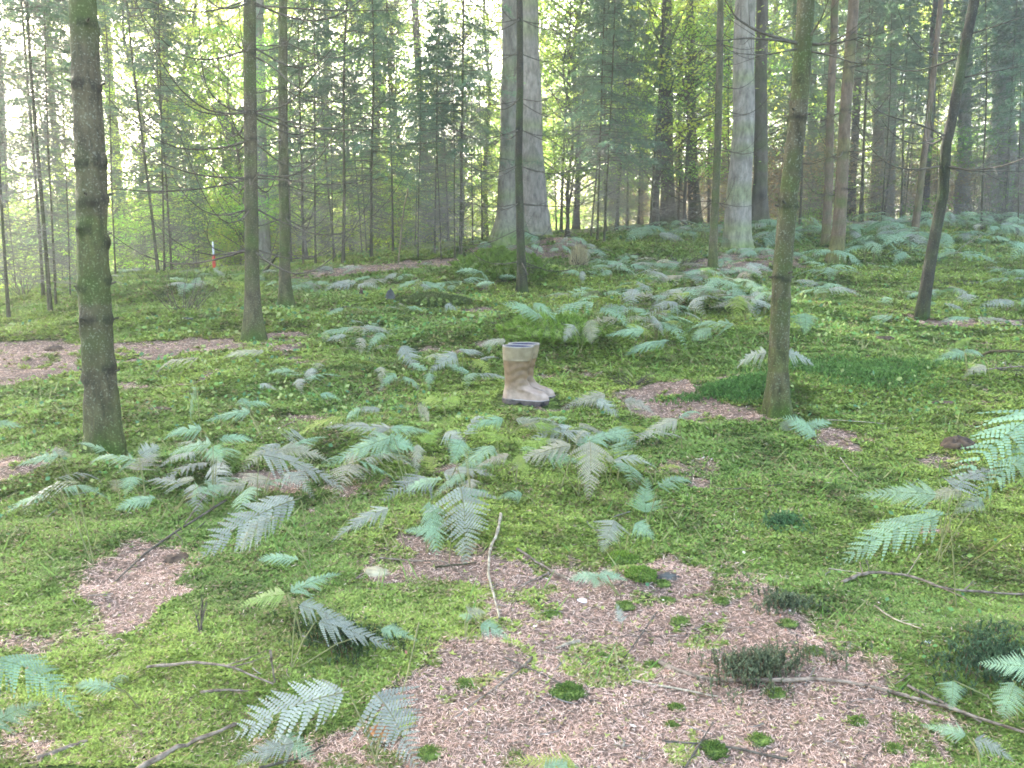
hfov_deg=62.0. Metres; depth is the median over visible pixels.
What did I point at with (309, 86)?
broadleaf tree
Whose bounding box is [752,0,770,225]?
old tree
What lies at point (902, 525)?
fern
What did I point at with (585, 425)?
fern
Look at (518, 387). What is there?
rubber boot
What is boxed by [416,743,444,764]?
moss cushion
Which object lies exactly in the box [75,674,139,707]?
fern
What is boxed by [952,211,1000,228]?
fern
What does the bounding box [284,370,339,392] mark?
fern
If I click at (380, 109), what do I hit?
old tree
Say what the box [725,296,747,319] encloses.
fern
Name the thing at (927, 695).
stick
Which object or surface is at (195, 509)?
stick
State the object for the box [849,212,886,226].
fern
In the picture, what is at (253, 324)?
spruce tree
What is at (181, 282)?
fern
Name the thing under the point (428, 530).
fern
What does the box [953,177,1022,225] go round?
bare bush
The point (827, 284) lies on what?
fern
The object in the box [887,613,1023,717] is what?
haircap moss
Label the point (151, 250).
bush
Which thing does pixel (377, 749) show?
stick
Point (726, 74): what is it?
spruce sapling
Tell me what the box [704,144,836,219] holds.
bush
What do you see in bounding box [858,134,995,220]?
bush
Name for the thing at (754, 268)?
fern
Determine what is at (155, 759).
stick
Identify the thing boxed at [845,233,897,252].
fern
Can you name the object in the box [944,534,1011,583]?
stick
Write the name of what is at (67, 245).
bush
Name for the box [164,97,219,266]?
spruce sapling
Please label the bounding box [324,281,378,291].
fern
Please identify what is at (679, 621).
moss cushion
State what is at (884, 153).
spruce sapling
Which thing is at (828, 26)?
spruce sapling
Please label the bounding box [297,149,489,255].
bush
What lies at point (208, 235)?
bush
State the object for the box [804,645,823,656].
moss cushion
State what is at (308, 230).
bush
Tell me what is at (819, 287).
fern
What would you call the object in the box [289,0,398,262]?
spruce sapling
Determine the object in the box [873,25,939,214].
spruce sapling
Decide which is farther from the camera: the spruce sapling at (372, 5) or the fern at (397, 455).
the spruce sapling at (372, 5)
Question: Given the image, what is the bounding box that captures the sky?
[0,0,1022,227]
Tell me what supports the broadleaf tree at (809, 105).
on the ground at (450, 570)
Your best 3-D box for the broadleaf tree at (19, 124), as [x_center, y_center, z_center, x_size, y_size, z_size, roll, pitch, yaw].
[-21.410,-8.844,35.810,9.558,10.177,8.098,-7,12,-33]
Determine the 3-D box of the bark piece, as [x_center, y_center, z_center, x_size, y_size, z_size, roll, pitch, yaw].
[2.670,0.120,5.284,0.235,0.033,0.064,0,10,0]
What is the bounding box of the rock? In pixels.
[385,288,394,299]
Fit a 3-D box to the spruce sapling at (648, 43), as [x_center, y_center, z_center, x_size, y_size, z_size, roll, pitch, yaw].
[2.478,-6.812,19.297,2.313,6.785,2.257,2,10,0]
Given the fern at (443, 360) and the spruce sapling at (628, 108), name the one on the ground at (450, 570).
the spruce sapling at (628, 108)
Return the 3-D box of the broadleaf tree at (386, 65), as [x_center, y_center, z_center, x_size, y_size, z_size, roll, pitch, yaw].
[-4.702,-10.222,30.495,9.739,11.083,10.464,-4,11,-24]
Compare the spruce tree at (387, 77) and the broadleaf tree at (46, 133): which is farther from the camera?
the spruce tree at (387, 77)
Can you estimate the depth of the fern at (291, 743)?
2.06 m
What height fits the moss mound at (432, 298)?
0.192 m
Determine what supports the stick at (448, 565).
on the ground at (450, 570)
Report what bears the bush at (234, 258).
on the ground at (450, 570)
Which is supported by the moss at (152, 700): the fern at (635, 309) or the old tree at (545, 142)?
the fern at (635, 309)
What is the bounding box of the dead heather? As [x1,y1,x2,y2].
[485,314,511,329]
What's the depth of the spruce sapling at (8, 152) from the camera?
13.57 m
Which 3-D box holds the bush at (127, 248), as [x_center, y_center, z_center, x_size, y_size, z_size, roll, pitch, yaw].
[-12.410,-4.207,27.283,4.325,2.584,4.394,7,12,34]
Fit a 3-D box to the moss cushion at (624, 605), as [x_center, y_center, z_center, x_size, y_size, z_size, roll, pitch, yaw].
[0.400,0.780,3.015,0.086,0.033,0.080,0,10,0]
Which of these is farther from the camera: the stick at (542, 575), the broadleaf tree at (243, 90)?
the broadleaf tree at (243, 90)
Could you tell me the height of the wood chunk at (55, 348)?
0.065 m
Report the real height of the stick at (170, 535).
0.076 m
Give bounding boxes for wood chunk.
[45,345,63,350]
[148,406,170,410]
[875,336,894,339]
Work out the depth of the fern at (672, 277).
9.47 m
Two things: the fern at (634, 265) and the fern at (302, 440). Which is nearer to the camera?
the fern at (302, 440)
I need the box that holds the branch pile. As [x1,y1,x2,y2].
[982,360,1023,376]
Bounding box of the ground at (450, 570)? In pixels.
[0,220,1023,767]
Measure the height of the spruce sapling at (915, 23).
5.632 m
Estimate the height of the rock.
0.171 m
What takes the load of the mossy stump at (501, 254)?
on the ground at (450, 570)
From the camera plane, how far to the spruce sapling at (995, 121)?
26.38 m
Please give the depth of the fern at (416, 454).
4.26 m
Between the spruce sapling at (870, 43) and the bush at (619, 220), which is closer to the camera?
the spruce sapling at (870, 43)
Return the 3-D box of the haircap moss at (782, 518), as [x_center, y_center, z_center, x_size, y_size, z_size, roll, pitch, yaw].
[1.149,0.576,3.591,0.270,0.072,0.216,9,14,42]
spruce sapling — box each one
[0,0,109,304]
[0,0,116,316]
[0,0,126,310]
[0,0,129,295]
[0,109,34,286]
[7,159,42,286]
[8,118,45,280]
[9,187,38,283]
[10,0,112,295]
[14,99,74,280]
[18,91,75,276]
[18,102,74,280]
[27,170,74,277]
[55,0,219,272]
[58,0,158,273]
[60,139,112,274]
[61,46,134,265]
[62,160,75,258]
[65,185,111,260]
[104,0,217,269]
[106,139,136,268]
[107,0,215,271]
[121,130,162,266]
[146,70,217,267]
[152,116,181,262]
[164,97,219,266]
[173,76,224,266]
[173,170,206,267]
[179,175,218,267]
[181,62,243,265]
[184,131,220,264]
[192,9,242,264]
[207,81,274,265]
[210,100,243,264]
[212,116,242,263]
[218,173,242,265]
[236,0,352,263]
[257,0,373,263]
[257,19,335,261]
[269,149,278,254]
[275,0,373,257]
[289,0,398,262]
[302,48,364,261]
[303,99,348,255]
[310,0,431,256]
[319,58,394,251]
[332,0,440,250]
[335,68,388,250]
[352,120,393,247]
[372,75,412,247]
[383,81,445,246]
[386,0,549,254]
[390,0,484,253]
[393,56,448,256]
[405,35,471,259]
[411,104,440,233]
[419,7,477,241]
[420,72,473,235]
[422,36,484,258]
[437,7,499,238]
[442,48,496,243]
[482,85,499,232]
[487,146,497,231]
[539,0,613,231]
[540,0,650,239]
[541,67,554,218]
[542,0,658,236]
[542,39,574,229]
[545,0,666,231]
[545,1,608,236]
[554,0,671,241]
[576,0,656,225]
[579,0,664,230]
[580,0,671,229]
[596,39,660,222]
[602,56,664,228]
[613,17,667,224]
[616,0,698,227]
[634,68,659,214]
[646,0,729,217]
[649,21,708,224]
[673,1,752,221]
[694,0,754,214]
[696,85,726,212]
[732,23,787,213]
[752,21,821,216]
[752,50,781,182]
[753,0,840,211]
[767,0,841,223]
[768,72,810,216]
[798,66,838,217]
[805,15,865,219]
[813,99,836,214]
[825,0,912,221]
[825,0,916,221]
[833,85,875,213]
[849,0,941,220]
[851,0,921,220]
[860,112,901,207]
[873,3,938,217]
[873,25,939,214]
[884,24,946,214]
[896,47,939,218]
[907,24,968,211]
[932,38,996,210]
[936,0,1023,230]
[950,39,1010,220]
[957,0,1023,221]
[968,0,1023,219]
[973,27,1023,209]
[979,106,1019,202]
[984,43,1023,234]
[997,57,1023,222]
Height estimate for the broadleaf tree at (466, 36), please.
5.652 m
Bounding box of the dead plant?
[193,596,207,631]
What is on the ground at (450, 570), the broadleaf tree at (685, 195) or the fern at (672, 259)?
the broadleaf tree at (685, 195)
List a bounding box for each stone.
[361,566,390,577]
[656,572,679,580]
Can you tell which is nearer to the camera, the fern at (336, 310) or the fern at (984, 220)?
the fern at (336, 310)
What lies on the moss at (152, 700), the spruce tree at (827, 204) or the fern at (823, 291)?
the fern at (823, 291)
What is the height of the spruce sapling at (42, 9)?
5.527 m
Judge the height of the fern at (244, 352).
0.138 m
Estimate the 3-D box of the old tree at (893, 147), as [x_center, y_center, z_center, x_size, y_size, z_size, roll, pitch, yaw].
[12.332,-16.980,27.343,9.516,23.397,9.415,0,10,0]
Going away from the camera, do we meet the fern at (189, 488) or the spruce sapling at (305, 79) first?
the fern at (189, 488)
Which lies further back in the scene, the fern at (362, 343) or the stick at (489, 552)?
the fern at (362, 343)
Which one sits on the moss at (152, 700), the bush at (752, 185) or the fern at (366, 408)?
the fern at (366, 408)
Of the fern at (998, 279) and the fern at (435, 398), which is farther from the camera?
the fern at (998, 279)
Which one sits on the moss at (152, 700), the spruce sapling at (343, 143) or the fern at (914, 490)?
the fern at (914, 490)
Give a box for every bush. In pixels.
[0,162,191,288]
[0,187,74,278]
[0,229,63,287]
[0,238,76,286]
[0,249,40,296]
[18,218,129,274]
[20,242,110,284]
[57,173,244,275]
[61,224,167,272]
[70,209,205,273]
[72,195,220,268]
[111,229,211,267]
[129,252,226,310]
[150,189,272,268]
[174,225,243,267]
[176,188,312,266]
[187,222,300,265]
[189,181,360,265]
[216,154,444,261]
[218,182,385,265]
[221,186,373,262]
[271,204,358,259]
[294,164,480,257]
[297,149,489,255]
[368,169,495,247]
[373,207,457,247]
[374,183,492,245]
[377,168,493,243]
[434,171,497,236]
[465,196,495,236]
[547,164,649,228]
[547,177,607,229]
[548,199,580,227]
[582,174,659,224]
[583,181,650,225]
[603,189,649,224]
[644,107,850,223]
[645,151,777,220]
[659,168,720,217]
[676,155,815,219]
[700,155,816,218]
[702,151,866,221]
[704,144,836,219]
[768,125,915,220]
[774,157,899,219]
[798,170,878,221]
[805,160,909,220]
[832,184,899,220]
[848,135,1017,221]
[853,118,1023,222]
[856,162,950,217]
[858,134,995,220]
[888,157,1014,222]
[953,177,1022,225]
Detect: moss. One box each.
[0,224,1023,767]
[273,603,456,686]
[610,350,1009,419]
[623,370,806,410]
[649,635,885,709]
[745,507,813,533]
[749,584,829,638]
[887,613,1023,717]
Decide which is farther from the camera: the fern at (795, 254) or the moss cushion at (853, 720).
the fern at (795, 254)
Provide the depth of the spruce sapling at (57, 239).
14.10 m
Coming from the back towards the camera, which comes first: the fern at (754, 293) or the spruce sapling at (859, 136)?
the spruce sapling at (859, 136)
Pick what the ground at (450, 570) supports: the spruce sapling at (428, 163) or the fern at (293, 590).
the spruce sapling at (428, 163)
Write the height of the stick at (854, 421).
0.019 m
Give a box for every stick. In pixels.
[36,739,87,759]
[115,499,226,581]
[135,722,236,767]
[146,650,273,684]
[185,490,207,522]
[200,688,249,693]
[259,744,323,767]
[261,252,278,272]
[269,649,275,682]
[355,557,377,578]
[374,735,381,763]
[379,557,467,579]
[380,622,419,730]
[398,188,408,263]
[435,562,476,567]
[467,656,532,708]
[487,512,501,618]
[504,657,615,722]
[513,572,549,588]
[516,547,567,578]
[555,639,579,648]
[617,611,657,657]
[631,679,717,696]
[658,660,1023,732]
[662,734,786,760]
[684,722,720,767]
[718,483,783,489]
[826,419,883,423]
[829,568,860,572]
[841,562,1023,604]
[874,605,921,628]
[907,684,981,722]
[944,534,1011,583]
[976,349,1023,356]
[979,363,1023,370]
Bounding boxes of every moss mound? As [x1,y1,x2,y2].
[395,290,472,307]
[494,312,608,345]
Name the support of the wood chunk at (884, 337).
on the moss at (152, 700)
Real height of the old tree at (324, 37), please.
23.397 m
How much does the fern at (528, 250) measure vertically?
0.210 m
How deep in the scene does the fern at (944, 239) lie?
12.83 m
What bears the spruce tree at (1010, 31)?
on the ground at (450, 570)
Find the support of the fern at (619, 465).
on the moss at (152, 700)
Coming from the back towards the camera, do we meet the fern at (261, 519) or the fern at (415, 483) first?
the fern at (415, 483)
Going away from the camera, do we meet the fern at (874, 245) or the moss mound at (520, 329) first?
the moss mound at (520, 329)
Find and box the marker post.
[212,242,215,267]
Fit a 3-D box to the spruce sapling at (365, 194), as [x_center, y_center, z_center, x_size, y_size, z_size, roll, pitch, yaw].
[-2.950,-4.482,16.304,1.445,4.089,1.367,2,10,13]
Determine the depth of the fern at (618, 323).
6.68 m
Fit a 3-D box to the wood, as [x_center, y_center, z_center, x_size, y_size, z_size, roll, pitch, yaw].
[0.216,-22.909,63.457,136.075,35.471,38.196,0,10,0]
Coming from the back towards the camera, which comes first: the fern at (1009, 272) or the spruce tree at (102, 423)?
the fern at (1009, 272)
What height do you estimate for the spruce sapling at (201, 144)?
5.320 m
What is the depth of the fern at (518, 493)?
3.74 m
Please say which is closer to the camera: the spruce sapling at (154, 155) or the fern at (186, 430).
the fern at (186, 430)
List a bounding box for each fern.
[0,420,23,428]
[0,654,82,733]
[2,485,108,518]
[17,446,73,484]
[23,472,102,563]
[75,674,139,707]
[78,442,159,500]
[106,476,193,500]
[114,482,227,512]
[117,267,144,271]
[117,454,160,496]
[148,475,245,514]
[157,357,210,377]
[158,441,231,479]
[160,447,241,494]
[164,421,212,446]
[165,277,206,295]
[170,434,252,511]
[189,273,220,285]
[189,386,201,441]
[198,268,225,277]
[198,279,216,285]
[198,495,310,565]
[205,473,312,518]
[206,398,269,437]
[222,349,270,364]
[228,678,378,766]
[229,472,314,498]
[235,732,315,765]
[238,572,338,646]
[241,427,326,473]
[257,440,343,515]
[257,553,313,583]
[260,367,339,399]
[262,280,318,291]
[277,279,322,291]
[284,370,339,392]
[291,597,416,666]
[296,412,407,437]
[303,279,329,289]
[303,363,323,380]
[313,265,368,277]
[321,329,335,339]
[322,456,395,487]
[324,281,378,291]
[324,421,433,458]
[325,430,414,485]
[326,345,396,358]
[327,307,369,314]
[327,453,416,501]
[328,325,395,335]
[329,326,371,345]
[330,506,406,551]
[337,278,389,286]
[346,402,428,436]
[349,686,423,767]
[350,425,396,463]
[351,443,413,471]
[352,360,386,382]
[354,275,391,282]
[355,337,366,350]
[358,406,406,421]
[361,323,379,337]
[368,326,408,351]
[378,369,418,391]
[383,456,493,502]
[386,273,413,281]
[387,303,421,312]
[395,345,421,371]
[398,427,441,474]
[400,279,443,290]
[405,477,451,515]
[406,489,486,559]
[410,282,430,290]
[411,363,436,389]
[419,395,459,414]
[425,281,468,291]
[425,483,496,563]
[426,353,488,367]
[429,349,483,375]
[431,462,495,499]
[433,277,486,291]
[441,303,457,315]
[441,415,484,513]
[447,364,503,390]
[452,356,497,380]
[453,349,479,354]
[455,268,488,289]
[455,432,507,477]
[459,606,486,638]
[465,414,557,433]
[466,619,509,642]
[468,240,489,247]
[475,446,534,482]
[476,267,515,291]
[478,338,507,354]
[498,487,536,506]
[503,300,554,345]
[506,245,536,254]
[508,440,579,494]
[510,750,578,767]
[512,232,546,244]
[514,429,607,457]
[529,242,542,253]
[531,422,631,443]
[531,427,592,451]
[533,417,602,450]
[543,416,609,442]
[547,287,589,305]
[547,297,629,330]
[549,245,570,255]
[551,239,574,255]
[558,270,600,283]
[558,423,659,446]
[560,233,589,250]
[560,430,629,487]
[561,390,618,416]
[562,244,613,261]
[562,320,600,353]
[565,453,656,483]
[566,440,613,498]
[569,568,627,594]
[578,290,624,313]
[587,260,631,275]
[591,257,628,269]
[592,314,652,337]
[593,518,654,550]
[594,266,637,278]
[596,426,683,447]
[599,263,645,272]
[599,300,690,334]
[600,300,661,324]
[605,441,646,490]
[607,324,674,360]
[609,278,669,302]
[611,396,654,424]
[613,225,666,240]
[613,286,648,307]
[613,604,627,631]
[616,260,661,271]
[617,253,644,261]
[617,306,693,343]
[619,458,681,482]
[620,260,652,271]
[621,306,679,340]
[628,312,693,347]
[628,475,691,530]
[629,224,669,232]
[630,230,682,243]
[631,269,687,286]
[632,308,674,339]
[635,292,688,311]
[636,257,683,271]
[636,410,699,448]
[642,221,700,229]
[642,262,680,272]
[646,251,702,267]
[646,260,707,271]
[646,273,697,286]
[649,307,701,333]
[650,289,697,309]
[656,292,722,315]
[660,286,734,301]
[661,269,721,285]
[669,229,697,241]
[670,219,690,227]
[675,224,709,234]
[681,267,730,284]
[682,275,731,288]
[684,285,757,312]
[689,268,738,277]
[689,318,740,359]
[690,227,722,237]
[702,226,723,235]
[702,277,739,301]
[705,252,733,265]
[705,277,757,288]
[708,236,761,245]
[712,294,757,321]
[712,299,770,321]
[715,269,763,279]
[715,293,798,314]
[718,257,733,268]
[718,278,771,292]
[721,259,770,278]
[723,247,757,257]
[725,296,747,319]
[727,266,771,274]
[735,247,773,257]
[736,249,773,260]
[737,285,792,316]
[737,347,765,367]
[749,286,794,312]
[752,219,776,228]
[752,223,775,228]
[752,232,811,245]
[752,236,771,247]
[755,227,800,242]
[761,252,815,267]
[764,229,819,236]
[778,414,831,445]
[789,348,812,367]
[790,312,818,333]
[793,279,844,297]
[794,287,863,298]
[795,225,820,236]
[796,282,830,290]
[798,225,831,235]
[798,269,863,282]
[799,216,821,234]
[802,249,861,268]
[803,261,854,282]
[814,288,836,300]
[829,228,878,245]
[840,241,893,261]
[840,509,956,606]
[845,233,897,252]
[845,234,903,260]
[846,224,867,239]
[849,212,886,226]
[857,478,941,562]
[858,215,901,223]
[860,218,909,230]
[860,222,892,235]
[864,220,911,233]
[873,297,892,326]
[876,228,915,238]
[877,230,924,245]
[878,236,926,252]
[882,227,927,255]
[887,248,942,265]
[898,213,956,232]
[913,301,959,308]
[920,215,965,225]
[920,232,955,252]
[921,211,950,227]
[922,722,1013,767]
[929,467,992,563]
[931,288,978,307]
[932,287,971,303]
[937,249,996,268]
[938,348,983,372]
[938,680,1023,723]
[941,409,1023,510]
[943,316,1011,324]
[944,212,959,228]
[946,337,974,355]
[951,230,986,242]
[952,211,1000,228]
[952,233,1012,260]
[957,214,1020,230]
[957,215,979,231]
[962,212,989,221]
[963,220,1001,232]
[964,364,991,382]
[968,213,1006,228]
[969,221,1023,242]
[977,273,1023,288]
[979,648,1023,684]
[981,298,1023,309]
[982,226,1023,240]
[986,267,1012,279]
[987,267,1023,275]
[988,212,1023,220]
[994,241,1023,268]
[1003,215,1023,236]
[1012,249,1023,259]
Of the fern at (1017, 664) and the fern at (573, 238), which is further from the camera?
the fern at (573, 238)
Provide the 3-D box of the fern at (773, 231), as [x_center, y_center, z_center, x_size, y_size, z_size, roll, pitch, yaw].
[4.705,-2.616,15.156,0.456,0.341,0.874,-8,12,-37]
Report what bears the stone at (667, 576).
on the ground at (450, 570)
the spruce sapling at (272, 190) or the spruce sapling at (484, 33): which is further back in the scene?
the spruce sapling at (272, 190)
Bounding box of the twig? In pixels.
[723,626,752,627]
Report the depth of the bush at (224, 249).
22.04 m
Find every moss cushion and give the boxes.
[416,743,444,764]
[453,678,472,689]
[542,609,561,618]
[546,679,588,701]
[594,651,608,657]
[604,548,639,565]
[614,599,636,610]
[622,564,657,583]
[642,659,663,668]
[653,578,671,587]
[656,596,675,604]
[662,718,680,730]
[666,702,685,712]
[670,615,691,626]
[687,561,698,567]
[700,738,730,760]
[712,595,730,605]
[718,568,736,575]
[744,730,774,747]
[763,686,790,699]
[775,618,799,629]
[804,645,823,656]
[844,714,869,727]
[880,741,908,755]
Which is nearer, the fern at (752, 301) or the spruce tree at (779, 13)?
the fern at (752, 301)
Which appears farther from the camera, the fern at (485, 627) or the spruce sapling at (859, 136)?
the spruce sapling at (859, 136)
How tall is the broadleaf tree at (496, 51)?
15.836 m
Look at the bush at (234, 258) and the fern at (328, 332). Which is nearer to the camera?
the fern at (328, 332)
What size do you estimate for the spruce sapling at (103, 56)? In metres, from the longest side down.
5.334 x 1.722 x 1.655 m
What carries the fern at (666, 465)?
on the moss at (152, 700)
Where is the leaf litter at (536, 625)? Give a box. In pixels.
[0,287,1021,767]
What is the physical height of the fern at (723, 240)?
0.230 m
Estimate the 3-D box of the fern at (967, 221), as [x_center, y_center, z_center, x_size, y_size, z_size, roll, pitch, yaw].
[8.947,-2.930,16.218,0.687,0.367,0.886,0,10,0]
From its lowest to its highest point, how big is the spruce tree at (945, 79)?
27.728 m
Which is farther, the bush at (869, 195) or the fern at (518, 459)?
the bush at (869, 195)
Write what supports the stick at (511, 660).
on the ground at (450, 570)
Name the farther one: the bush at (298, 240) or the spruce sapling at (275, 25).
the bush at (298, 240)
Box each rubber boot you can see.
[502,344,549,406]
[508,342,555,399]
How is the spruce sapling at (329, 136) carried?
on the ground at (450, 570)
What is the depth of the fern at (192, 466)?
3.98 m
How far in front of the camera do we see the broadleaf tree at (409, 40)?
23.12 m
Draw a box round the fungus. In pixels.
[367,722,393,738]
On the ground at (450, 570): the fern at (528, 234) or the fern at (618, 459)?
the fern at (528, 234)
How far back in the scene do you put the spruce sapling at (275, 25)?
13.55 m
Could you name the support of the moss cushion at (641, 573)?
on the ground at (450, 570)
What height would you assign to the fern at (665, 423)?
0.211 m
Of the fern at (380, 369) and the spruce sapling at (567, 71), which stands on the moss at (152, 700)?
the fern at (380, 369)
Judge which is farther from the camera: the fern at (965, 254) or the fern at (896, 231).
the fern at (896, 231)
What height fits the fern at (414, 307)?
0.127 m
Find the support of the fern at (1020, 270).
on the moss at (152, 700)
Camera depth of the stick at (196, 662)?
2.42 m
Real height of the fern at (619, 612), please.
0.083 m
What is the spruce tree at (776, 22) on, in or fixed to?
on the ground at (450, 570)
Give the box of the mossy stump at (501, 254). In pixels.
[449,244,558,281]
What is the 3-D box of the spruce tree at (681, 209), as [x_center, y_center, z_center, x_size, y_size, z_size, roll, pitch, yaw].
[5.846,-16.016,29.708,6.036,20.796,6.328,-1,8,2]
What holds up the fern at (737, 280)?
on the moss at (152, 700)
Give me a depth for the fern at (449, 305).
8.23 m
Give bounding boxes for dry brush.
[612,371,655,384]
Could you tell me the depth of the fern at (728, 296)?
7.61 m
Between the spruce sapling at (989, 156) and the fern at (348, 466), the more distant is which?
the spruce sapling at (989, 156)
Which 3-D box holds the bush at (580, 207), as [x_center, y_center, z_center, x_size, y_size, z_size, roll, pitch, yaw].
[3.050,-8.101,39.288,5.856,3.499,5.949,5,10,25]
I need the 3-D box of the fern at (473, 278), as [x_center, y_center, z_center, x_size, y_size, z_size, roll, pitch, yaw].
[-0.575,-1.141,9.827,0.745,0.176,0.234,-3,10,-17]
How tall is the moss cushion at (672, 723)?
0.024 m
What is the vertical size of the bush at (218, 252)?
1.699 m
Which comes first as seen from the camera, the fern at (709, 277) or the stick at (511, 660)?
the stick at (511, 660)
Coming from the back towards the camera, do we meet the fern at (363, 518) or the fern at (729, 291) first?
the fern at (729, 291)
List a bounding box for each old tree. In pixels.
[59,0,241,268]
[153,0,242,269]
[208,0,452,254]
[256,0,271,265]
[331,0,490,249]
[488,0,532,246]
[522,0,552,234]
[543,33,567,226]
[659,0,677,225]
[686,0,703,224]
[715,0,817,220]
[721,0,755,249]
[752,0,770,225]
[823,1,884,220]
[886,0,897,218]
[890,0,1019,212]
[909,0,943,240]
[953,0,972,218]
[995,0,1017,211]
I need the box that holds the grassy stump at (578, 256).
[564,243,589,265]
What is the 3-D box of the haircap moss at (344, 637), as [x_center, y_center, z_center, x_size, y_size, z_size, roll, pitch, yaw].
[-0.470,0.788,2.593,0.602,0.118,0.345,0,10,0]
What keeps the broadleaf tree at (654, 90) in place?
on the ground at (450, 570)
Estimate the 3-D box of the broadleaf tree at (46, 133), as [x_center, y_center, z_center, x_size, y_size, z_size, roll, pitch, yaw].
[-14.953,-6.990,27.675,7.324,7.758,6.817,1,11,4]
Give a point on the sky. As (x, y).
(475, 1)
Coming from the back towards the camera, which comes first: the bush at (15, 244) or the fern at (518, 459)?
the bush at (15, 244)
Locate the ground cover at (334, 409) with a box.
[0,221,1023,696]
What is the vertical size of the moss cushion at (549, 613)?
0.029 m
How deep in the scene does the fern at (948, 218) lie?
18.02 m
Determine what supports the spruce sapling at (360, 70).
on the ground at (450, 570)
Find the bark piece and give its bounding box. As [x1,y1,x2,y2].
[926,401,957,405]
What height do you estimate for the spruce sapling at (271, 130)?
5.424 m
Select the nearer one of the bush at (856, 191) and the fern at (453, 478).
the fern at (453, 478)
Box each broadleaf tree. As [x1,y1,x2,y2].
[1,0,307,268]
[2,0,323,267]
[3,45,135,277]
[3,56,75,242]
[41,2,240,232]
[45,10,243,268]
[68,0,317,263]
[101,0,366,210]
[126,25,328,255]
[138,0,408,260]
[142,0,368,201]
[153,3,316,212]
[209,16,404,257]
[211,0,430,245]
[222,0,465,251]
[226,0,499,246]
[274,0,481,196]
[304,0,584,240]
[326,0,501,242]
[363,0,589,236]
[364,6,542,238]
[391,0,712,228]
[402,0,614,198]
[455,0,783,225]
[476,0,673,236]
[538,0,888,226]
[541,0,734,223]
[561,0,845,218]
[564,0,903,219]
[599,0,816,225]
[702,0,922,172]
[773,1,989,213]
[837,0,1022,191]
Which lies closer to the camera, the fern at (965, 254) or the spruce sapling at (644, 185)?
the fern at (965, 254)
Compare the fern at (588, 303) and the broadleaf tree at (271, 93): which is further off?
the broadleaf tree at (271, 93)
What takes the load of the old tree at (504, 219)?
on the ground at (450, 570)
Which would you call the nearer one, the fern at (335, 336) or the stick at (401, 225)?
the fern at (335, 336)
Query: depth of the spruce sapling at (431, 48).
12.25 m
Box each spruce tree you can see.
[0,0,73,242]
[0,0,73,286]
[1,0,139,276]
[13,0,195,270]
[67,0,127,455]
[105,0,410,341]
[209,0,381,307]
[335,0,427,246]
[431,0,615,292]
[598,0,706,222]
[602,0,755,222]
[649,0,812,220]
[651,0,795,270]
[672,1,785,219]
[696,0,846,177]
[707,0,900,418]
[723,0,905,193]
[754,0,908,195]
[760,0,914,263]
[767,0,954,220]
[772,0,896,245]
[817,0,995,192]
[824,0,1022,220]
[856,0,1023,320]
[860,0,1018,190]
[901,0,1022,209]
[914,0,1023,221]
[937,0,1023,148]
[937,0,1023,189]
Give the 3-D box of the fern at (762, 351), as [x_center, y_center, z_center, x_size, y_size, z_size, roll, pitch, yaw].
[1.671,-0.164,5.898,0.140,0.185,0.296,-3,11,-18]
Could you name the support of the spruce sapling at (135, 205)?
on the ground at (450, 570)
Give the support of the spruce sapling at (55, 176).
on the ground at (450, 570)
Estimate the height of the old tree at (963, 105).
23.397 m
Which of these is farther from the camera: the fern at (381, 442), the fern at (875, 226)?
the fern at (875, 226)
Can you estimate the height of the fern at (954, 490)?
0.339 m
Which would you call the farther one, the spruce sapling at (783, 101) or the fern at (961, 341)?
the spruce sapling at (783, 101)
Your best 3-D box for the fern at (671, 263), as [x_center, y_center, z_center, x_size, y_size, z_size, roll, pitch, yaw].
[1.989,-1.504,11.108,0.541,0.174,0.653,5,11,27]
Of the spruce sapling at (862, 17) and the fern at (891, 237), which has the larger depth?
the spruce sapling at (862, 17)
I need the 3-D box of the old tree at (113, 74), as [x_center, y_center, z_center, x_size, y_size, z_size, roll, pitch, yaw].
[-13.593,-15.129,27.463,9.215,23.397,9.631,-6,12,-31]
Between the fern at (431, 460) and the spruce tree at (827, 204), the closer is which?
the fern at (431, 460)
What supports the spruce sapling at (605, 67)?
on the ground at (450, 570)
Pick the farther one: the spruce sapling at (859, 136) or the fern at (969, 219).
the spruce sapling at (859, 136)
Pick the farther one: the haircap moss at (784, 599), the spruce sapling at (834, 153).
the spruce sapling at (834, 153)
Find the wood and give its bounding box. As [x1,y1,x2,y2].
[0,0,1021,286]
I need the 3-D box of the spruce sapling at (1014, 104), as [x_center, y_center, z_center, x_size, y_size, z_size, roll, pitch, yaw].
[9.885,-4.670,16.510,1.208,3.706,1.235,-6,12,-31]
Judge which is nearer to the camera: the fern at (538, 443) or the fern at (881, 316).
the fern at (538, 443)
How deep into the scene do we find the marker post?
15.32 m
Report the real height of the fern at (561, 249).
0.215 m
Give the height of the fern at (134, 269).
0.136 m
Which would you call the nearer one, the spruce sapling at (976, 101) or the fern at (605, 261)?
the fern at (605, 261)
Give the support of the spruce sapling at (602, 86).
on the ground at (450, 570)
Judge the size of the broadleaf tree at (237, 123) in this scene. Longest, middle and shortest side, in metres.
5.671 x 4.984 x 4.568 m
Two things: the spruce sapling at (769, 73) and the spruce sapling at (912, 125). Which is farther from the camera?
the spruce sapling at (912, 125)
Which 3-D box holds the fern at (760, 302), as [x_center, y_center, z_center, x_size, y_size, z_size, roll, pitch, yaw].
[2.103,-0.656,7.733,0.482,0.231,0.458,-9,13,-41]

